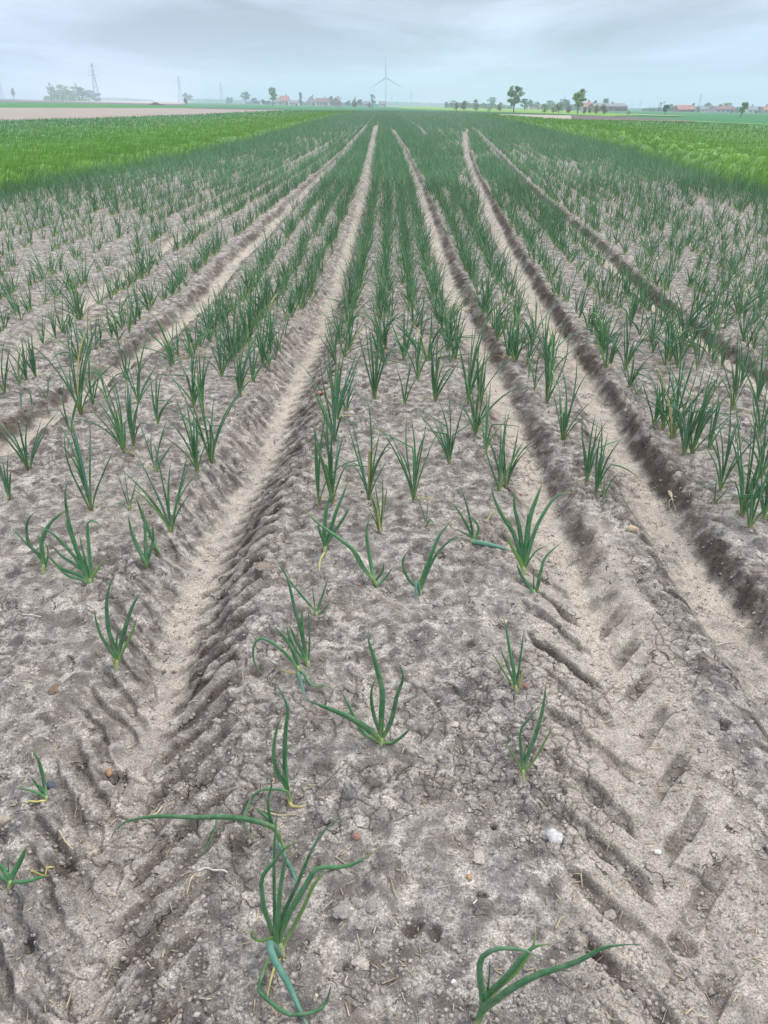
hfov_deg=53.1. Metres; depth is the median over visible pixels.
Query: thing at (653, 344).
onion plant
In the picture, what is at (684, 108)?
barn
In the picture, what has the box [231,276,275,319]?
onion plant
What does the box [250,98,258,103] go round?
shrub
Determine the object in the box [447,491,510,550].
onion plant
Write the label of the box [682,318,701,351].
onion plant
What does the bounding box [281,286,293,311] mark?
onion plant
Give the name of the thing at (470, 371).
onion plant
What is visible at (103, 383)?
onion plant
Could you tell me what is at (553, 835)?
stone
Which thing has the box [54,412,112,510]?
onion plant
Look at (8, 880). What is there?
onion plant
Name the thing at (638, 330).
onion plant
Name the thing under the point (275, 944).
onion plant
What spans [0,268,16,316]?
onion plant
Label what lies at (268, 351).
onion plant
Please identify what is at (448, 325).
onion plant
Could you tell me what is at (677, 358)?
onion plant
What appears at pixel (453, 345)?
onion plant
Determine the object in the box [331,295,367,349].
onion plant
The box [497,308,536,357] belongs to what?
onion plant
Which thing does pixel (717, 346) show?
onion plant
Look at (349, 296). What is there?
onion plant
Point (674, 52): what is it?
sky
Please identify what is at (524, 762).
onion plant
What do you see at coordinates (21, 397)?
onion plant
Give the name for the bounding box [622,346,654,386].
onion plant
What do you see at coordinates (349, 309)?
onion plant
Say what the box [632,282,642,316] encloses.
onion plant
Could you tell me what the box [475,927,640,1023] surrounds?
onion plant
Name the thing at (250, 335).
onion plant
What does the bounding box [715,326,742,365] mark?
onion plant
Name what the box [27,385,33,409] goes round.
onion plant
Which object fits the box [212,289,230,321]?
onion plant
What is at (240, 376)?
onion plant
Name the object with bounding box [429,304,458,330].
onion plant
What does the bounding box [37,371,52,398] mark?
onion plant
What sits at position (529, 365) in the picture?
onion plant
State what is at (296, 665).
onion plant
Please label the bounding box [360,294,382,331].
onion plant
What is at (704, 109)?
farm shed
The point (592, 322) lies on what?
onion plant
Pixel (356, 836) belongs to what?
stone
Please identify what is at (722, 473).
onion plant
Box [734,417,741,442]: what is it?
onion plant
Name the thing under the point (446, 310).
onion plant
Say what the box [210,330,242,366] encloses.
onion plant
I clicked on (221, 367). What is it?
onion plant
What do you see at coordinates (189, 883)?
straw
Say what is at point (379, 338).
onion plant
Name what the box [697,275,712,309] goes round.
onion plant
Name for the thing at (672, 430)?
onion plant
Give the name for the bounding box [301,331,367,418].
onion plant
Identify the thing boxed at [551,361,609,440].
onion plant
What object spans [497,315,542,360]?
onion plant
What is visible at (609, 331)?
onion plant
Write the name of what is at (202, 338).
onion plant
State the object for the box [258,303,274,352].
onion plant
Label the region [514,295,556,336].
onion plant
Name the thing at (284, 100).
house
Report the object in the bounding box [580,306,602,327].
onion plant
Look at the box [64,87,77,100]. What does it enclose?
tree
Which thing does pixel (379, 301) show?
onion plant
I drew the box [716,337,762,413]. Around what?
onion plant
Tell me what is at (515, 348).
onion plant
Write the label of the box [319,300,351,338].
onion plant
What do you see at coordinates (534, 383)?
onion plant
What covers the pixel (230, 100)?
shrub
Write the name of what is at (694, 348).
onion plant
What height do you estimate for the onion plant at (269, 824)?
0.213 m
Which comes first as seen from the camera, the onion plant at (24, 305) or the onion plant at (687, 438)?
the onion plant at (687, 438)
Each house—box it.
[276,97,280,104]
[280,94,289,104]
[306,95,316,105]
[315,96,329,105]
[331,96,340,105]
[580,100,592,110]
[709,104,735,112]
[759,104,767,112]
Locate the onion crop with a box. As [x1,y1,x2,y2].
[0,110,767,357]
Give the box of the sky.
[0,0,767,108]
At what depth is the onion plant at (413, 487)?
3.17 m
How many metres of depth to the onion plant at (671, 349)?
5.00 m
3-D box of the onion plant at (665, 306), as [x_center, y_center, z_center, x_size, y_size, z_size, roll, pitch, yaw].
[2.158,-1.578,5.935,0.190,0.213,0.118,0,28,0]
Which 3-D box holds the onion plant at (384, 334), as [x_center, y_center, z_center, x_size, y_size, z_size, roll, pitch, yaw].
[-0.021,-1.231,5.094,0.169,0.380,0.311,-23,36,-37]
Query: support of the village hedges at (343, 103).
on the meadow
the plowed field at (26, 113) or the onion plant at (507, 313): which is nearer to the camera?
the onion plant at (507, 313)
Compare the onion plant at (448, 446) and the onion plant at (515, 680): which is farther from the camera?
the onion plant at (448, 446)
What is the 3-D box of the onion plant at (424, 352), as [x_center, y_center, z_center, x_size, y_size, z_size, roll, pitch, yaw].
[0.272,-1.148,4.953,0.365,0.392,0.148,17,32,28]
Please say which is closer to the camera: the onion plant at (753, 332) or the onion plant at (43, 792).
the onion plant at (43, 792)
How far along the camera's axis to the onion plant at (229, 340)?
4.94 m
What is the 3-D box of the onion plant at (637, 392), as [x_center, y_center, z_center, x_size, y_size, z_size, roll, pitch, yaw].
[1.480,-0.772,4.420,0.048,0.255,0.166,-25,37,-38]
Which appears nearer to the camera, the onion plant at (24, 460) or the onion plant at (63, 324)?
the onion plant at (24, 460)
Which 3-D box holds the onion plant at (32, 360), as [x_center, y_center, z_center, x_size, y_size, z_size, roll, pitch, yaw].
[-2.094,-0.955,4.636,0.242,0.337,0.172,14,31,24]
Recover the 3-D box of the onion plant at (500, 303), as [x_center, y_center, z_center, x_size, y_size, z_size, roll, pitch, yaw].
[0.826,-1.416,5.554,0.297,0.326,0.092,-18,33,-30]
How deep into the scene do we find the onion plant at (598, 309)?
5.58 m
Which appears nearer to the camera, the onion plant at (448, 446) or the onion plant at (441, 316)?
the onion plant at (448, 446)
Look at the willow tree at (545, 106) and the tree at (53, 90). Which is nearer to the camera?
the willow tree at (545, 106)
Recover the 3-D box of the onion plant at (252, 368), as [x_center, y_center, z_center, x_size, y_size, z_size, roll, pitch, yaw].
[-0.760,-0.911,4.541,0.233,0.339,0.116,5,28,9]
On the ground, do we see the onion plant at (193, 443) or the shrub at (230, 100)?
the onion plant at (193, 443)
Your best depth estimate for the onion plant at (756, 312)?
5.79 m
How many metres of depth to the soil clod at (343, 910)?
1.60 m
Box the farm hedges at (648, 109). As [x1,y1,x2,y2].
[642,106,758,112]
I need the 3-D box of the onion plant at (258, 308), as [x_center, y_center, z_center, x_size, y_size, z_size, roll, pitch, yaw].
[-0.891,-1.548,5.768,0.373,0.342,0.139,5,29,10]
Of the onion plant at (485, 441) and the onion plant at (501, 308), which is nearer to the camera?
the onion plant at (485, 441)
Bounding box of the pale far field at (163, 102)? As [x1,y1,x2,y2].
[32,99,193,103]
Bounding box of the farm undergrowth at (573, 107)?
[525,103,579,109]
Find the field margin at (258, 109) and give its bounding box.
[203,108,285,109]
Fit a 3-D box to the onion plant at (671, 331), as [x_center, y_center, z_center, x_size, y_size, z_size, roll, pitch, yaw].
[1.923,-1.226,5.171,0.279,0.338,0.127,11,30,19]
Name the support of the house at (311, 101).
on the meadow
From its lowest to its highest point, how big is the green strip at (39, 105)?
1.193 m
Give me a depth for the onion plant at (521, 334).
5.40 m
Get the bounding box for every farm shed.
[289,100,299,105]
[363,101,371,106]
[379,101,385,106]
[527,104,540,109]
[695,106,711,111]
[742,106,758,112]
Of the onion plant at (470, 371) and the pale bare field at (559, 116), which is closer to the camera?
the onion plant at (470, 371)
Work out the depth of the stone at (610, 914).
1.62 m
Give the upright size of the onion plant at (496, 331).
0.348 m
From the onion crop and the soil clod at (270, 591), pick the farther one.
the onion crop
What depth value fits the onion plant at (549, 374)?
4.22 m
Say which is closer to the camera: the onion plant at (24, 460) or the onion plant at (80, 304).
the onion plant at (24, 460)
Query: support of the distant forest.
on the meadow
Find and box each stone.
[0,814,10,825]
[46,781,55,788]
[106,768,112,776]
[352,833,360,840]
[545,828,563,843]
[603,909,615,919]
[624,784,638,793]
[626,525,638,531]
[654,849,661,854]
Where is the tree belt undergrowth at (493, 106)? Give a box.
[444,102,512,108]
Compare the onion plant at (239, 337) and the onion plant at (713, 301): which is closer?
the onion plant at (239, 337)
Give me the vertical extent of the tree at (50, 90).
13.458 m
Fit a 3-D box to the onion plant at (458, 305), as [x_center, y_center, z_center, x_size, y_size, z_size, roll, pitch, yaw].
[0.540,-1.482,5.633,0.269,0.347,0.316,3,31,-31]
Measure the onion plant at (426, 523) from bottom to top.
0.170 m
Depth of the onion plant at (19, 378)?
4.54 m
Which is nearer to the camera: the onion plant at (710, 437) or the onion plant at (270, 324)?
the onion plant at (710, 437)
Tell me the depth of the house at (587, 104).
352.21 m
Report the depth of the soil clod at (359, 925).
1.58 m
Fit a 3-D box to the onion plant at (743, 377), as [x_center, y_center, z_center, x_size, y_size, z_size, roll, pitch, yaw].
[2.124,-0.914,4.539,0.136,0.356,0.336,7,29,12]
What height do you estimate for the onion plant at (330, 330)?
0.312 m
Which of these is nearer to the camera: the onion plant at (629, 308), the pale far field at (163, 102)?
the onion plant at (629, 308)
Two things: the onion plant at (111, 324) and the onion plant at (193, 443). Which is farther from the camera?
the onion plant at (111, 324)
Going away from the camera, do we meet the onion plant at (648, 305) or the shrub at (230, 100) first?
the onion plant at (648, 305)
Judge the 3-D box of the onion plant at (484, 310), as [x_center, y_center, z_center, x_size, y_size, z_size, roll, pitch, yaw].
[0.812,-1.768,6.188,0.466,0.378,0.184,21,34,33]
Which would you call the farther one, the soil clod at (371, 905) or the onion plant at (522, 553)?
the onion plant at (522, 553)
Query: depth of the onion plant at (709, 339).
5.09 m
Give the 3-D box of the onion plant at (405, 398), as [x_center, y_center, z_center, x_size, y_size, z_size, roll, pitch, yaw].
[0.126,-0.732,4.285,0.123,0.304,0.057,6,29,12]
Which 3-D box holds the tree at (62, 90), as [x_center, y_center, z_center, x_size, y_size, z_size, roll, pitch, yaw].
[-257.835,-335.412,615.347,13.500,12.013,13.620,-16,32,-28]
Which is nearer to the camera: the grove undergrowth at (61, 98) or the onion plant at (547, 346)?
the onion plant at (547, 346)
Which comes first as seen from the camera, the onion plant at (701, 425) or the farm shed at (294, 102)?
the onion plant at (701, 425)
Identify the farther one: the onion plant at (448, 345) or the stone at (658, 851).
the onion plant at (448, 345)
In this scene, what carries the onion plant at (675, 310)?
on the ground
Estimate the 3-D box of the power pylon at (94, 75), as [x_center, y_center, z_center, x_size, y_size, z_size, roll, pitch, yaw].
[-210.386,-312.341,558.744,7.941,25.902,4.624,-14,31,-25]
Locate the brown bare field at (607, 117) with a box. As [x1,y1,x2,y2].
[571,115,695,121]
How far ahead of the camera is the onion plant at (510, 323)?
5.11 m
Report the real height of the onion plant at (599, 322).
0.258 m
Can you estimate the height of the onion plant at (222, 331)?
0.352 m
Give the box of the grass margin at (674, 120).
[596,119,766,124]
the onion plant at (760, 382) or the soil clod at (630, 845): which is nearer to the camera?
the soil clod at (630, 845)
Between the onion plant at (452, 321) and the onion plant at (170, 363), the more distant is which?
the onion plant at (452, 321)
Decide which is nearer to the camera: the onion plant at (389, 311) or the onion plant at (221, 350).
the onion plant at (221, 350)
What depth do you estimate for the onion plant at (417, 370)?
4.64 m
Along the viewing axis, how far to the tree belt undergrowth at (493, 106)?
470.96 m
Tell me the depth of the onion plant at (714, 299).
6.01 m
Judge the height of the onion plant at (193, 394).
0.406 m
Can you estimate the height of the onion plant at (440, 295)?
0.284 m
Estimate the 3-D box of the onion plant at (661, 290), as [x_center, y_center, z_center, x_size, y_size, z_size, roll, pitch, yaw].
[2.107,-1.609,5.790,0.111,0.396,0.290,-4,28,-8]
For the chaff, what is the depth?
1.73 m
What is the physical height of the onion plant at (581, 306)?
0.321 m
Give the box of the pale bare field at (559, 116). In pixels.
[502,114,570,118]
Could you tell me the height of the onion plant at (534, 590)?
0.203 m
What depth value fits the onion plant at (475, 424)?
3.80 m
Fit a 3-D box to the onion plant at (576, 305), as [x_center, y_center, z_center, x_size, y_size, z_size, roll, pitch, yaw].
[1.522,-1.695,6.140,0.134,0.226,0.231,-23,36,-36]
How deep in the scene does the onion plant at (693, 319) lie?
5.31 m
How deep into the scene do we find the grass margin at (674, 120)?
64.06 m
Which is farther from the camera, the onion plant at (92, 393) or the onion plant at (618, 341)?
the onion plant at (618, 341)
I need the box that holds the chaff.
[0,386,767,1023]
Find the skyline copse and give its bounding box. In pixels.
[91,97,152,100]
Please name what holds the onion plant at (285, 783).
on the ground
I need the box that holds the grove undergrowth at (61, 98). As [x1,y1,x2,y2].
[43,95,89,100]
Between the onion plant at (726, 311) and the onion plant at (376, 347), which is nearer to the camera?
the onion plant at (376, 347)
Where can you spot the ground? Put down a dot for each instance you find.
(274, 438)
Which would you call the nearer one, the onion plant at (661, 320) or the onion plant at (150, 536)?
the onion plant at (150, 536)
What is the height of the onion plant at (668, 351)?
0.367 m
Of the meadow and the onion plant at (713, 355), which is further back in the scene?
the meadow
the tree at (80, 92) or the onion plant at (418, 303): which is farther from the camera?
the tree at (80, 92)
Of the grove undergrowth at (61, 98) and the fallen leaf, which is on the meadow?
the grove undergrowth at (61, 98)
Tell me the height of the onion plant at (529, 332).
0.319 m
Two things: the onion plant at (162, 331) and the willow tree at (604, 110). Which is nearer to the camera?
the onion plant at (162, 331)
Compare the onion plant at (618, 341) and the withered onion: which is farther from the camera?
the onion plant at (618, 341)
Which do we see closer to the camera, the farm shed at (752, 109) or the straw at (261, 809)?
the straw at (261, 809)
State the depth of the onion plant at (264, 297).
5.92 m
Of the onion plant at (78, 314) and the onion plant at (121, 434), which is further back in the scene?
the onion plant at (78, 314)
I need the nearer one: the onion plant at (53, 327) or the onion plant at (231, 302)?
the onion plant at (53, 327)
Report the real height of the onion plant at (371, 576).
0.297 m
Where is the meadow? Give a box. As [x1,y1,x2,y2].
[0,99,767,125]
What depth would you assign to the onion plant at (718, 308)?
5.91 m
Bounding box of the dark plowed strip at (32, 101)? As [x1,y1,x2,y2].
[0,100,184,105]
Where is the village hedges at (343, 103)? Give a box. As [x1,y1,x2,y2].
[245,101,378,105]
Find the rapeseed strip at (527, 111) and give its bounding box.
[386,106,637,115]
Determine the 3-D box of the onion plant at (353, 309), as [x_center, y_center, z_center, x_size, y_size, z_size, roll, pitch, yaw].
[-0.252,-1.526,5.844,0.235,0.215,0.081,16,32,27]
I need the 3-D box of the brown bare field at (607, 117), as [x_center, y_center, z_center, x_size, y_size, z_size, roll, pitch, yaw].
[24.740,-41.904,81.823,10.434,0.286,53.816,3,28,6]
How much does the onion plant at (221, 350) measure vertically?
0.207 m
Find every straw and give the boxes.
[30,866,54,875]
[186,873,196,894]
[197,867,227,872]
[260,808,296,816]
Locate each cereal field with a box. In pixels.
[0,110,354,191]
[470,112,767,193]
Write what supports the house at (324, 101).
on the meadow
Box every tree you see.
[46,82,52,100]
[47,87,59,100]
[54,84,69,100]
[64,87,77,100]
[77,87,87,98]
[82,90,94,98]
[182,93,192,99]
[240,92,249,100]
[268,87,276,101]
[371,94,375,107]
[460,101,466,110]
[487,97,496,106]
[496,102,502,111]
[506,86,524,111]
[520,98,529,109]
[541,104,547,112]
[546,100,554,109]
[555,102,562,112]
[557,99,567,105]
[572,89,586,113]
[592,105,599,113]
[600,104,606,113]
[663,104,669,113]
[739,102,748,116]
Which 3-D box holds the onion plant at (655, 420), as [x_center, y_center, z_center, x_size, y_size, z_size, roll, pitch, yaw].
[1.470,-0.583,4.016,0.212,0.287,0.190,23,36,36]
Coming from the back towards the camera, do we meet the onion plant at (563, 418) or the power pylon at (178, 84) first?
the power pylon at (178, 84)
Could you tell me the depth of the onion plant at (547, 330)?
5.01 m
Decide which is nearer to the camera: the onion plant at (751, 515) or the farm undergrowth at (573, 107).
the onion plant at (751, 515)
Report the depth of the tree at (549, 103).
379.18 m
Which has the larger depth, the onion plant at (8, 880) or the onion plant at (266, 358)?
the onion plant at (266, 358)
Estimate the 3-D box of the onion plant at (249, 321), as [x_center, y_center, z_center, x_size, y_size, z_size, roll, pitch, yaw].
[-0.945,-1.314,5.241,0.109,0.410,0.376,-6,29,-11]
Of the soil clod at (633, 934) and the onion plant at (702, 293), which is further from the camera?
the onion plant at (702, 293)
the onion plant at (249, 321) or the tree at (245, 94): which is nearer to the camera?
the onion plant at (249, 321)
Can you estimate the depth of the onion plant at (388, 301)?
6.13 m
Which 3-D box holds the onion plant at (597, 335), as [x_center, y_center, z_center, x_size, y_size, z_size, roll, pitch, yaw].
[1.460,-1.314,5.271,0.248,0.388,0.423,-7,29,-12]
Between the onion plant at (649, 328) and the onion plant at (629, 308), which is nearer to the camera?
the onion plant at (649, 328)
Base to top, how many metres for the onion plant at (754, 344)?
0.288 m
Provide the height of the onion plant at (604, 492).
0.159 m
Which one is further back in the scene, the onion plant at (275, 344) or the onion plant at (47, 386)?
the onion plant at (275, 344)
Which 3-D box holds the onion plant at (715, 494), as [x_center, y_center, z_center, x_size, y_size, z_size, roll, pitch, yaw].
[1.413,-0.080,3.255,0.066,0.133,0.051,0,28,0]
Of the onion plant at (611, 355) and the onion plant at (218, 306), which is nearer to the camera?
the onion plant at (611, 355)
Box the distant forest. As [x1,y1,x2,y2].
[387,101,444,105]
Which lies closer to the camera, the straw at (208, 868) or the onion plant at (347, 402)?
the straw at (208, 868)
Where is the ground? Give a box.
[0,98,767,1023]
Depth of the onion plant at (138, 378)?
4.28 m
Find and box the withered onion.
[668,490,675,513]
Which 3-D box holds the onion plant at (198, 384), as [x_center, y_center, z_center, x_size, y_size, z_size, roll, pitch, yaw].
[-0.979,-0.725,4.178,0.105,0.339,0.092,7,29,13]
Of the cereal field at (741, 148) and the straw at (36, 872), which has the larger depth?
the cereal field at (741, 148)
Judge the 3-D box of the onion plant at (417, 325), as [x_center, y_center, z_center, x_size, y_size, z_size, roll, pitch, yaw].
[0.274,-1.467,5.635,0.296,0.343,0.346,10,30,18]
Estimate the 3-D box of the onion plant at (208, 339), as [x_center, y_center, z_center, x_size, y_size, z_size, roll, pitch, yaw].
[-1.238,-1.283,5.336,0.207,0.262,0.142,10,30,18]
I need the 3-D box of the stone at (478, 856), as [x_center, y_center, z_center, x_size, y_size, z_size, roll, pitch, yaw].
[0.214,0.771,1.723,0.036,0.012,0.046,7,20,-4]
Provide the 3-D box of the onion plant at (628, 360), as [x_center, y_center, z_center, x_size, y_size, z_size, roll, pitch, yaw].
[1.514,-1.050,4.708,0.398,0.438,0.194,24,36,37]
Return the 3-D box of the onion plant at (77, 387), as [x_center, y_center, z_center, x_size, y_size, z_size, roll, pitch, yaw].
[-1.627,-0.787,4.050,0.498,0.611,0.225,12,30,22]
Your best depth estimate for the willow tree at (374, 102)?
258.79 m
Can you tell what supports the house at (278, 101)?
on the meadow
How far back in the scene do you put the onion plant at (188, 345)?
5.06 m
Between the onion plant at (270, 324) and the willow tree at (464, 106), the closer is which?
the onion plant at (270, 324)
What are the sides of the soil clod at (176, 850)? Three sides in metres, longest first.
0.040 x 0.020 x 0.013 m
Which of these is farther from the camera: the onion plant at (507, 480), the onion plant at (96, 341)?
the onion plant at (96, 341)
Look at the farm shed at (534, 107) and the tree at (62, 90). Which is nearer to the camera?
the farm shed at (534, 107)
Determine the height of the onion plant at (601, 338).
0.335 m
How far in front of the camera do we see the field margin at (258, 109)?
158.38 m
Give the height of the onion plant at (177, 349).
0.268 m
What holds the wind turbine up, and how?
on the meadow
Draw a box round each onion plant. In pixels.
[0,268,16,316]
[0,334,27,379]
[0,337,10,393]
[0,405,57,470]
[0,453,10,500]
[0,844,48,890]
[4,347,32,385]
[5,291,31,319]
[9,328,45,376]
[11,511,64,573]
[14,285,41,312]
[18,312,128,414]
[19,387,22,408]
[19,747,47,803]
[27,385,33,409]
[29,311,90,365]
[30,309,68,343]
[34,375,91,431]
[35,305,56,338]
[35,480,105,584]
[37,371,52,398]
[45,265,86,319]
[46,295,78,332]
[52,313,70,333]
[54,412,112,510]
[55,281,88,319]
[55,313,94,358]
[66,299,77,328]
[69,291,90,316]
[74,366,136,456]
[77,343,100,403]
[82,313,110,348]
[88,315,120,345]
[91,360,123,397]
[94,574,142,669]
[96,304,128,339]
[102,307,128,336]
[104,280,144,323]
[104,293,130,328]
[104,329,132,381]
[108,328,158,402]
[108,465,139,510]
[109,777,300,902]
[114,304,124,327]
[115,435,207,532]
[124,289,132,332]
[124,369,164,445]
[127,269,148,319]
[128,506,154,568]
[130,275,161,312]
[136,413,172,471]
[136,498,159,555]
[141,309,174,358]
[149,367,176,423]
[154,330,177,364]
[158,338,206,405]
[158,392,212,470]
[160,340,184,366]
[160,352,263,463]
[165,324,182,355]
[176,317,209,360]
[179,303,212,337]
[183,322,195,352]
[186,310,241,376]
[188,294,222,331]
[188,296,220,327]
[190,314,218,349]
[190,352,212,402]
[192,319,205,346]
[193,300,220,335]
[194,310,214,342]
[198,289,237,326]
[201,285,236,322]
[202,311,243,344]
[202,334,234,361]
[208,292,265,361]
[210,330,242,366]
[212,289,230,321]
[215,280,237,315]
[216,281,246,313]
[218,324,264,397]
[221,314,257,352]
[221,318,251,356]
[227,292,247,333]
[228,291,275,328]
[230,295,267,346]
[230,297,265,339]
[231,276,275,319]
[235,263,275,315]
[237,296,253,343]
[244,680,307,838]
[245,286,284,326]
[245,333,275,381]
[247,304,278,364]
[249,336,272,366]
[250,807,378,1023]
[251,336,279,363]
[252,262,276,313]
[252,627,328,698]
[253,301,277,343]
[258,273,270,318]
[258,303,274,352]
[260,274,287,306]
[264,315,287,351]
[269,339,281,358]
[274,314,292,337]
[275,284,295,320]
[276,284,306,317]
[278,562,310,666]
[278,563,328,616]
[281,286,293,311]
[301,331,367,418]
[302,507,393,586]
[305,629,410,745]
[306,403,382,505]
[309,349,361,441]
[313,407,380,504]
[317,478,350,570]
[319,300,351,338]
[320,310,350,363]
[324,310,351,346]
[325,270,362,307]
[325,284,372,325]
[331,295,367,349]
[331,313,368,356]
[333,294,364,314]
[336,300,362,320]
[339,372,357,410]
[340,321,422,399]
[340,394,394,499]
[358,311,412,364]
[360,279,399,320]
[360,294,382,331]
[361,323,393,349]
[363,305,402,349]
[365,324,384,355]
[366,414,440,500]
[367,287,405,316]
[369,475,387,532]
[371,310,406,334]
[376,283,398,310]
[381,288,390,314]
[383,289,434,354]
[386,306,416,359]
[396,356,414,404]
[399,291,439,328]
[402,309,445,361]
[402,324,435,379]
[402,518,469,602]
[405,290,424,325]
[410,287,429,315]
[410,488,436,531]
[411,389,474,467]
[420,292,444,320]
[422,311,484,401]
[423,302,463,350]
[425,293,436,314]
[427,279,454,311]
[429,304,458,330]
[431,280,453,313]
[435,297,443,328]
[436,288,465,324]
[436,309,452,341]
[438,323,463,358]
[441,305,467,338]
[442,336,456,361]
[444,287,473,318]
[445,299,483,358]
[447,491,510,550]
[453,308,498,403]
[458,357,524,434]
[463,280,504,318]
[469,274,502,312]
[472,286,529,328]
[474,345,517,402]
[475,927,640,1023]
[479,382,526,458]
[479,415,525,491]
[481,295,510,333]
[491,481,574,574]
[491,615,523,691]
[492,304,519,340]
[493,299,513,330]
[493,301,524,350]
[496,284,527,325]
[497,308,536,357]
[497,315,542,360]
[501,411,534,488]
[501,679,557,780]
[505,307,531,361]
[505,320,530,343]
[507,281,528,310]
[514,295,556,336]
[516,544,558,593]
[519,313,541,355]
[520,322,578,363]
[523,345,557,389]
[525,315,544,366]
[528,348,539,378]
[534,320,567,359]
[538,305,568,403]
[542,311,562,353]
[547,322,574,371]
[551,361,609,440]
[568,288,587,312]
[576,408,623,482]
[578,295,624,349]
[579,280,593,318]
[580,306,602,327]
[583,309,618,353]
[585,300,597,333]
[586,307,595,324]
[590,291,618,331]
[590,326,626,368]
[594,318,631,341]
[595,309,615,343]
[595,423,638,492]
[596,307,659,370]
[600,333,625,363]
[601,472,618,498]
[603,323,617,353]
[610,320,629,360]
[616,287,640,319]
[617,289,658,334]
[618,286,641,326]
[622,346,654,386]
[628,356,646,393]
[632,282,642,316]
[632,332,720,437]
[633,284,660,311]
[640,296,677,340]
[640,309,667,351]
[642,380,675,425]
[645,352,694,429]
[652,283,698,329]
[652,293,686,325]
[652,312,683,354]
[655,294,676,317]
[656,313,687,364]
[658,317,699,355]
[658,352,746,452]
[659,275,674,320]
[660,329,680,360]
[660,353,725,455]
[661,283,721,340]
[667,308,695,367]
[669,314,700,361]
[671,287,715,344]
[677,288,713,346]
[680,307,720,354]
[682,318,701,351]
[684,307,743,369]
[695,287,726,317]
[695,394,767,516]
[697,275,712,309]
[699,280,731,314]
[700,289,719,330]
[703,290,733,320]
[704,393,759,490]
[707,357,730,389]
[707,388,729,448]
[710,335,726,356]
[711,289,747,325]
[712,314,737,363]
[713,479,729,502]
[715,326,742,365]
[716,265,767,315]
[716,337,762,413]
[724,293,744,328]
[725,454,767,533]
[726,390,767,478]
[731,276,758,316]
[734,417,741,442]
[736,290,766,340]
[736,463,767,518]
[737,329,759,385]
[741,336,767,403]
[742,289,767,323]
[744,291,756,318]
[745,374,767,436]
[746,317,764,346]
[747,313,767,349]
[750,293,765,324]
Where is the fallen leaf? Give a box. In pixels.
[199,807,222,858]
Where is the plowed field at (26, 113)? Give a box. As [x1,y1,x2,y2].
[0,108,282,119]
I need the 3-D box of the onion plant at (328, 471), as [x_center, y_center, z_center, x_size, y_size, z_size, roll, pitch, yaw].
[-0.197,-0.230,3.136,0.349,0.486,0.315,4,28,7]
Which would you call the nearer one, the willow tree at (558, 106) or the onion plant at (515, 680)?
the onion plant at (515, 680)
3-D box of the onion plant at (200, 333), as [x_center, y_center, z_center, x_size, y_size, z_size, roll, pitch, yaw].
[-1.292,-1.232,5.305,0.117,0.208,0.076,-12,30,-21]
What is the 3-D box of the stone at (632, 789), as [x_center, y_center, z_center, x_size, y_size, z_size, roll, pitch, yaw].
[0.618,0.689,1.912,0.037,0.013,0.033,-19,22,-19]
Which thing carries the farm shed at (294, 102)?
on the meadow
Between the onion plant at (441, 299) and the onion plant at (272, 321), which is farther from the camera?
the onion plant at (441, 299)
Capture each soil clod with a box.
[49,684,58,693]
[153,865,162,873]
[170,847,187,854]
[254,562,269,571]
[261,587,276,595]
[332,901,352,918]
[351,897,360,904]
[352,955,369,969]
[354,921,363,929]
[365,899,378,912]
[451,721,458,726]
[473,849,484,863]
[617,866,624,874]
[625,842,635,848]
[630,931,636,937]
[707,720,720,729]
[747,566,764,572]
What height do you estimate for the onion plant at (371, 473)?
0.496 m
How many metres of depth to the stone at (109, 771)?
2.00 m
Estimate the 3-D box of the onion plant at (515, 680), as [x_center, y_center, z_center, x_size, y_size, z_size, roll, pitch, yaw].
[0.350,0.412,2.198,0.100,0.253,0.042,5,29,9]
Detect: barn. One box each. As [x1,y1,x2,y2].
[588,103,628,110]
[672,105,695,111]
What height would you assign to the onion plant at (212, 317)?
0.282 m
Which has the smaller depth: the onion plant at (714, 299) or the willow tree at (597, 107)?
the onion plant at (714, 299)
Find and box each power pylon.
[88,62,100,101]
[175,76,183,102]
[220,82,223,102]
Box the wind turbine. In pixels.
[370,55,401,105]
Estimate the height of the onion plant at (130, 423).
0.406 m
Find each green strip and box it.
[0,102,201,107]
[310,110,618,116]
[619,113,677,115]
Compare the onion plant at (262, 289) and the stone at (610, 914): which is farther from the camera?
the onion plant at (262, 289)
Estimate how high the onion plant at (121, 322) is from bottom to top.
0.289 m
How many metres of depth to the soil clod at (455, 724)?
2.11 m
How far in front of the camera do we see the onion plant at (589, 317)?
5.71 m
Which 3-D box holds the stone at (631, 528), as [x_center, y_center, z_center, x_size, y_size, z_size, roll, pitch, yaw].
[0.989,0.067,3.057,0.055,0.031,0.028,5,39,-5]
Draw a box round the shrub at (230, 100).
[226,97,232,103]
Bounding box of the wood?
[183,98,289,102]
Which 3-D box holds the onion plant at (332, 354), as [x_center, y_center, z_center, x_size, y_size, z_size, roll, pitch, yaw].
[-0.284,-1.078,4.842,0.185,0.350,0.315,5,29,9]
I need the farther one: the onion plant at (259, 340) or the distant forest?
the distant forest
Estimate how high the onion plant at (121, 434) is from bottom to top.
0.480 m
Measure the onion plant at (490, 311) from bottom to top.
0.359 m
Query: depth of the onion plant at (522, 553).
2.70 m
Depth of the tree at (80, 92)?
613.14 m
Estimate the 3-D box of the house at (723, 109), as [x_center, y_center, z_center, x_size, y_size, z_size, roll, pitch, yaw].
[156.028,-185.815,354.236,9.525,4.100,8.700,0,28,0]
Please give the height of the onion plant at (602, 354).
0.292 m
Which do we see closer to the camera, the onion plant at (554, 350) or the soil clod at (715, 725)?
the soil clod at (715, 725)
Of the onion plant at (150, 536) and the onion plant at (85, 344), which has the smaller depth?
the onion plant at (150, 536)

